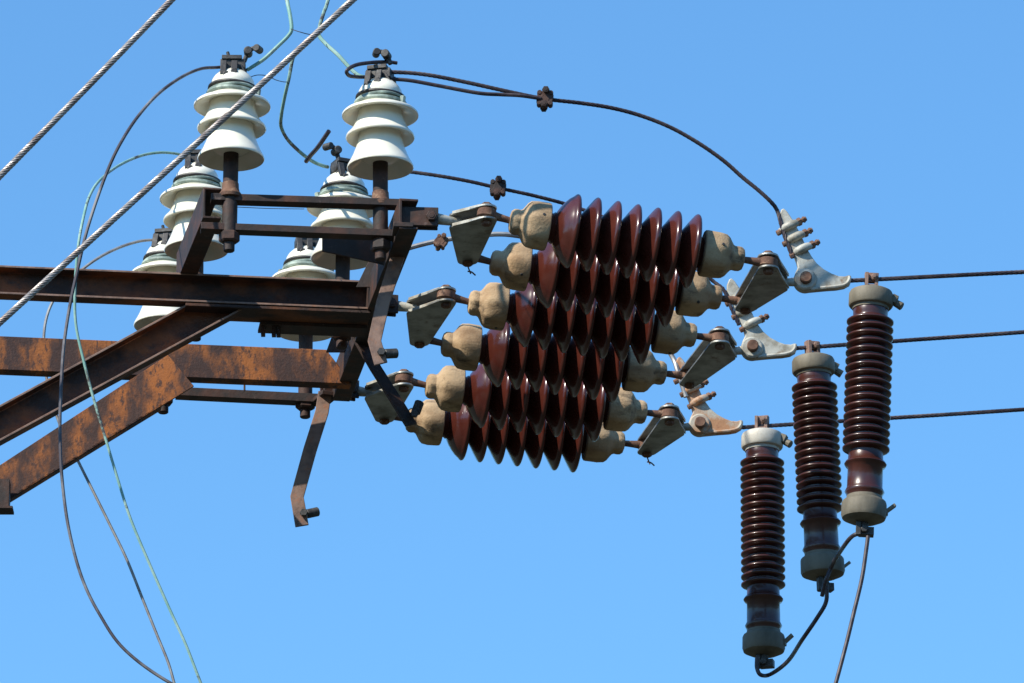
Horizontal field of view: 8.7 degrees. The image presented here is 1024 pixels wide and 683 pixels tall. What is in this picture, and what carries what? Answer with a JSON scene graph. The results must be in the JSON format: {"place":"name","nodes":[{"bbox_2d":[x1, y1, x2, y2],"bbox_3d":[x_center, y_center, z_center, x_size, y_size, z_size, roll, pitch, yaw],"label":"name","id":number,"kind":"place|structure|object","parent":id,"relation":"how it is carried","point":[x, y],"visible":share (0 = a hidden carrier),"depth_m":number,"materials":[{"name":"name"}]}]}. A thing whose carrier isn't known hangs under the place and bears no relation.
{"place":"outdoors","nodes":[
{"label":"outdoors","id":0,"kind":"place"},
{"bbox_2d":[0,0,175,179],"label":"guy cable","id":1,"kind":"object","parent":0,"point":[84,90],"visible":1,"depth_m":16.42,"materials":[{"name":"grey metal"}]},
{"bbox_2d":[0,0,356,326],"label":"guy cable","id":2,"kind":"object","parent":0,"point":[173,164],"visible":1,"depth_m":16.46,"materials":[{"name":"grey metal"}]},
{"bbox_2d":[0,0,1023,682],"label":"sky","id":3,"kind":"structure","parent":0,"point":[895,128],"materials":[{"name":"blue"}]},
{"bbox_2d":[673,357,742,436],"bbox_3d":[0.530,0.150,18.125,0.188,0.225,0.068,0,-20,0],"label":"strain clamp","id":4,"kind":"object","parent":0,"point":[705,420],"visible":0.79,"depth_m":18.09,"materials":[{"name":"grey metal"}]},
{"bbox_2d":[637,403,685,465],"bbox_3d":[0.415,0.254,18.108,0.092,0.088,0.320,4,-20,-11],"label":"yoke","id":5,"kind":"object","parent":4,"relation":"attached to","point":[658,434],"visible":1,"depth_m":18.09,"materials":[{"name":"metal"}]},
{"bbox_2d":[741,407,1023,429],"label":"line wire","id":6,"kind":"object","parent":4,"relation":"attached to","point":[932,415],"visible":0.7,"depth_m":18.10,"materials":[{"name":"black metal"}]},
{"bbox_2d":[740,415,793,668],"bbox_3d":[0.676,0.535,17.981,0.121,0.714,0.129,13,-24,-33],"label":"surge arrester","id":7,"kind":"object","parent":6,"relation":"hanging from","point":[762,515],"visible":1,"depth_m":17.95,"materials":[{"name":"brown ceramic"}]},
{"bbox_2d":[725,278,796,360],"bbox_3d":[0.649,-0.057,17.533,0.191,0.225,0.068,0,-20,0],"label":"strain clamp","id":8,"kind":"object","parent":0,"point":[758,343],"visible":0.72,"depth_m":17.50,"materials":[{"name":"metal"}]},
{"bbox_2d":[679,326,736,388],"bbox_3d":[0.524,0.044,17.545,0.094,0.062,0.362,5,-21,-13],"label":"yoke","id":9,"kind":"object","parent":8,"relation":"attached to","point":[706,360],"visible":1,"depth_m":17.52,"materials":[{"name":"metal"}]},
{"bbox_2d":[797,330,1023,349],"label":"line wire","id":10,"kind":"object","parent":8,"relation":"attached to","point":[948,337],"visible":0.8,"depth_m":17.51,"materials":[{"name":"black metal"}]},
{"bbox_2d":[792,340,850,592],"bbox_3d":[0.806,0.323,17.403,0.144,0.685,0.119,5,-21,-19],"label":"surge arrester","id":11,"kind":"object","parent":10,"relation":"hanging from","point":[817,447],"visible":1,"depth_m":17.36,"materials":[{"name":"brown ceramic"}]},
{"bbox_2d":[755,586,828,677],"bbox_3d":[0.737,0.794,17.552,0.067,0.118,0.664,4,-20,-10],"label":"earth lead","id":12,"kind":"object","parent":11,"relation":"attached to","point":[799,643],"visible":1,"depth_m":17.40,"materials":[{"name":"black metal"}]},
{"bbox_2d":[776,209,850,293],"bbox_3d":[0.765,-0.230,17.028,0.191,0.225,0.068,0,-20,0],"label":"strain clamp","id":13,"kind":"object","parent":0,"point":[811,275],"visible":1,"depth_m":17.00,"materials":[{"name":"metal"}]},
{"bbox_2d":[735,250,788,314],"bbox_3d":[0.647,-0.147,16.997,0.105,0.062,0.342,3,-20,-9],"label":"yoke","id":14,"kind":"object","parent":13,"relation":"attached to","point":[761,285],"visible":1,"depth_m":16.98,"materials":[{"name":"metal"}]},
{"bbox_2d":[478,242,741,326],"bbox_3d":[0.241,-0.156,17.087,0.771,0.189,0.189,9,-21,-6],"label":"long rod insulator","id":15,"kind":"object","parent":14,"relation":"attached to","point":[545,273],"visible":0.78,"depth_m":17.03,"materials":[{"name":"brown ceramic"}]},
{"bbox_2d":[436,202,496,275],"bbox_3d":[-0.124,-0.257,16.912,0.172,0.088,0.338,0,-20,0],"label":"yoke","id":16,"kind":"object","parent":15,"relation":"attached to","point":[470,231],"visible":1,"depth_m":16.84,"materials":[{"name":"metal"}]},
{"bbox_2d":[477,194,777,287],"bbox_3d":[0.290,-0.254,16.819,0.771,0.189,0.189,9,-21,-6],"label":"long rod insulator","id":17,"kind":"object","parent":16,"relation":"attached to","point":[567,229],"visible":1,"depth_m":16.76,"materials":[{"name":"brown ceramic"}]},
{"bbox_2d":[850,270,1023,282],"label":"line wire","id":18,"kind":"object","parent":13,"relation":"attached to","point":[950,275],"visible":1,"depth_m":17.00,"materials":[{"name":"black metal"}]},
{"bbox_2d":[841,272,903,537],"bbox_3d":[0.908,0.158,16.887,0.144,0.705,0.120,3,-20,1],"label":"surge arrester","id":19,"kind":"object","parent":18,"relation":"hanging from","point":[868,387],"visible":1,"depth_m":16.85,"materials":[{"name":"brown ceramic"}]},
{"bbox_2d":[820,532,855,596],"bbox_3d":[0.832,0.538,17.017,0.035,0.083,0.516,2,-20,-5],"label":"earth lead","id":20,"kind":"object","parent":19,"relation":"attached to","point":[837,556],"visible":1,"depth_m":17.19,"materials":[{"name":"black metal"}]},
{"bbox_2d":[834,535,869,682],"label":"earth lead","id":21,"kind":"object","parent":19,"relation":"attached to","point":[851,622],"visible":1,"depth_m":16.69,"materials":[{"name":"black metal"}]},
{"label":"ground","id":22,"kind":"structure","parent":0,"visible":0},
{"bbox_3d":[-2.287,3.731,16.127,0.375,8.220,0.487,0,-20,0],"label":"utility pole","id":23,"kind":"object","parent":22,"relation":"on","visible":0},
{"bbox_2d":[0,187,437,526],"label":"steel crossarm","id":24,"kind":"object","parent":23,"relation":"attached to","point":[158,364],"visible":0.99,"depth_m":17.33,"materials":[{"name":"brown metal"}]},
{"bbox_2d":[132,225,179,414],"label":"pin insulator","id":25,"kind":"object","parent":24,"relation":"attached to","point":[156,258],"visible":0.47,"depth_m":18.03,"materials":[{"name":"ceramic"}]},
{"bbox_2d":[42,239,175,682],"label":"slack wire","id":26,"kind":"object","parent":25,"relation":"attached to","point":[90,485],"visible":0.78,"depth_m":17.78,"materials":[{"name":"grey metal"}]},
{"bbox_2d":[160,149,227,341],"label":"pin insulator","id":27,"kind":"object","parent":24,"relation":"attached to","point":[179,198],"visible":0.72,"depth_m":17.50,"materials":[{"name":"ceramic"}]},
{"bbox_2d":[73,151,201,682],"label":"slack wire","id":28,"kind":"object","parent":27,"relation":"attached to","point":[100,420],"visible":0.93,"depth_m":16.54,"materials":[{"name":"green metal"}]},
{"bbox_2d":[194,44,270,252],"bbox_3d":[-0.708,-0.487,16.906,0.194,0.556,0.195,0,-20,0],"label":"pin insulator","id":29,"kind":"object","parent":24,"relation":"attached to","point":[230,149],"visible":0.92,"depth_m":16.89,"materials":[{"name":"white ceramic"}]},
{"bbox_2d":[58,66,219,682],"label":"slack wire","id":30,"kind":"object","parent":29,"relation":"attached to","point":[133,122],"visible":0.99,"depth_m":16.47,"materials":[{"name":"grey metal"}]},
{"bbox_2d":[246,0,293,70],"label":"copper lead","id":31,"kind":"object","parent":29,"relation":"attached to","point":[273,50],"visible":1,"depth_m":17.05,"materials":[{"name":"green metal"}]},
{"bbox_2d":[239,207,291,208],"bbox_3d":[-0.604,-0.346,17.252,0.042,0.151,0.432,-8,-21,20],"label":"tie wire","id":32,"kind":"object","parent":24,"relation":"attached to","point":[266,208],"visible":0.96,"depth_m":17.14,"materials":[{"name":"grey metal"}]},
{"bbox_2d":[272,237,334,418],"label":"pin insulator","id":33,"kind":"object","parent":24,"relation":"attached to","point":[298,263],"visible":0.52,"depth_m":18.10,"materials":[{"name":"ceramic"}]},
{"bbox_2d":[410,232,687,397],"bbox_3d":[-0.024,-0.078,18.140,1.008,0.452,0.059,2,-20,-5],"label":"jumper wire","id":34,"kind":"object","parent":33,"relation":"attached to","point":[509,234],"visible":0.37,"depth_m":18.18,"materials":[{"name":"grey metal"}]},
{"bbox_2d":[433,233,448,250],"bbox_3d":[-0.193,-0.270,18.179,0.035,0.044,0.040,24,-18,8],"label":"wire connector","id":35,"kind":"object","parent":34,"relation":"attached to","point":[441,241],"visible":1,"depth_m":18.17,"materials":[{"name":"brown metal"}]},
{"bbox_2d":[307,142,372,349],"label":"pin insulator","id":36,"kind":"object","parent":24,"relation":"attached to","point":[340,181],"visible":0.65,"depth_m":17.56,"materials":[{"name":"ceramic"}]},
{"bbox_2d":[279,3,343,168],"bbox_3d":[-0.255,-1.008,17.678,0.827,1.100,0.455,7,-21,-19],"label":"copper lead","id":37,"kind":"object","parent":36,"relation":"attached to","point":[295,147],"visible":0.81,"depth_m":17.30,"materials":[{"name":"green metal"}]},
{"bbox_2d":[304,129,330,162],"bbox_3d":[-0.510,-0.510,17.493,0.016,0.044,0.148,9,-22,-24],"label":"spare wire end","id":38,"kind":"object","parent":37,"relation":"attached to","point":[317,147],"visible":1,"depth_m":17.47,"materials":[{"name":"black metal"}]},
{"bbox_2d":[410,170,740,325],"bbox_3d":[0.078,-0.245,17.609,1.039,0.447,0.081,1,-20,-2],"label":"jumper wire","id":39,"kind":"object","parent":36,"relation":"attached to","point":[724,290],"visible":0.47,"depth_m":17.63,"materials":[{"name":"black metal"}]},
{"bbox_2d":[490,176,505,199],"bbox_3d":[-0.037,-0.404,17.642,0.044,0.054,0.045,0,-20,0],"label":"wire connector","id":40,"kind":"object","parent":39,"relation":"attached to","point":[497,188],"visible":1,"depth_m":17.63,"materials":[{"name":"metal"}]},
{"bbox_2d":[342,48,418,261],"bbox_3d":[-0.333,-0.473,16.956,0.195,0.573,0.194,-5,-21,13],"label":"pin insulator","id":41,"kind":"object","parent":24,"relation":"attached to","point":[379,114],"visible":1,"depth_m":16.93,"materials":[{"name":"ceramic"}]},
{"bbox_2d":[318,0,361,74],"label":"copper lead","id":42,"kind":"object","parent":41,"relation":"attached to","point":[336,53],"visible":0.86,"depth_m":17.10,"materials":[{"name":"green metal"}]},
{"bbox_2d":[345,60,397,78],"bbox_3d":[-0.365,-0.692,17.010,0.180,0.086,0.036,19,-27,-41],"label":"loop wire","id":43,"kind":"object","parent":41,"relation":"attached to","point":[348,69],"visible":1,"depth_m":16.98,"materials":[{"name":"metal"}]},
{"bbox_2d":[390,77,540,99],"bbox_3d":[-0.118,-0.644,17.021,0.386,0.056,0.022,1,-20,-3],"label":"jumper wire","id":44,"kind":"object","parent":41,"relation":"attached to","point":[466,90],"visible":1,"depth_m":17.02,"materials":[{"name":"black metal"}]},
{"bbox_2d":[392,70,794,258],"bbox_3d":[0.205,-0.453,17.013,1.039,0.459,0.038,3,-20,-8],"label":"jumper wire","id":45,"kind":"object","parent":41,"relation":"attached to","point":[695,141],"visible":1,"depth_m":17.05,"materials":[{"name":"black metal"}]},
{"bbox_2d":[536,86,553,111],"bbox_3d":[0.084,-0.617,17.038,0.044,0.054,0.045,0,-20,0],"label":"wire connector","id":46,"kind":"object","parent":45,"relation":"attached to","point":[545,102],"visible":1,"depth_m":17.03,"materials":[{"name":"metal"}]},
{"bbox_2d":[357,369,413,424],"bbox_3d":[-0.365,0.142,18.013,0.149,0.070,0.320,4,-20,-11],"label":"yoke","id":47,"kind":"object","parent":24,"relation":"attached to","point":[382,409],"visible":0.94,"depth_m":17.99,"materials":[{"name":"metal"}]},
{"bbox_2d":[394,399,644,472],"bbox_3d":[0.011,0.244,18.186,0.771,0.189,0.189,6,-21,-7],"label":"long rod insulator","id":48,"kind":"object","parent":47,"relation":"attached to","point":[460,431],"visible":0.64,"depth_m":18.12,"materials":[{"name":"brown ceramic"}]},
{"bbox_2d":[395,364,678,441],"bbox_3d":[0.067,0.155,17.940,0.771,0.189,0.189,7,-21,-7],"label":"long rod insulator","id":49,"kind":"object","parent":47,"relation":"attached to","point":[479,394],"visible":0.81,"depth_m":17.88,"materials":[{"name":"brown ceramic"}]},
{"bbox_2d":[398,285,455,347],"bbox_3d":[-0.255,-0.069,17.448,0.152,0.062,0.362,5,-21,-13],"label":"yoke","id":50,"kind":"object","parent":24,"relation":"attached to","point":[427,313],"visible":1,"depth_m":17.39,"materials":[{"name":"metal"}]},
{"bbox_2d":[429,322,687,402],"bbox_3d":[0.112,0.045,17.640,0.771,0.189,0.189,8,-21,-7],"label":"long rod insulator","id":51,"kind":"object","parent":50,"relation":"attached to","point":[496,354],"visible":0.75,"depth_m":17.58,"materials":[{"name":"brown ceramic"}]},
{"bbox_2d":[437,282,728,364],"bbox_3d":[0.184,-0.058,17.356,0.771,0.189,0.189,8,-21,-6],"label":"long rod insulator","id":52,"kind":"object","parent":50,"relation":"attached to","point":[498,306],"visible":0.72,"depth_m":17.30,"materials":[{"name":"brown ceramic"}]}
]}

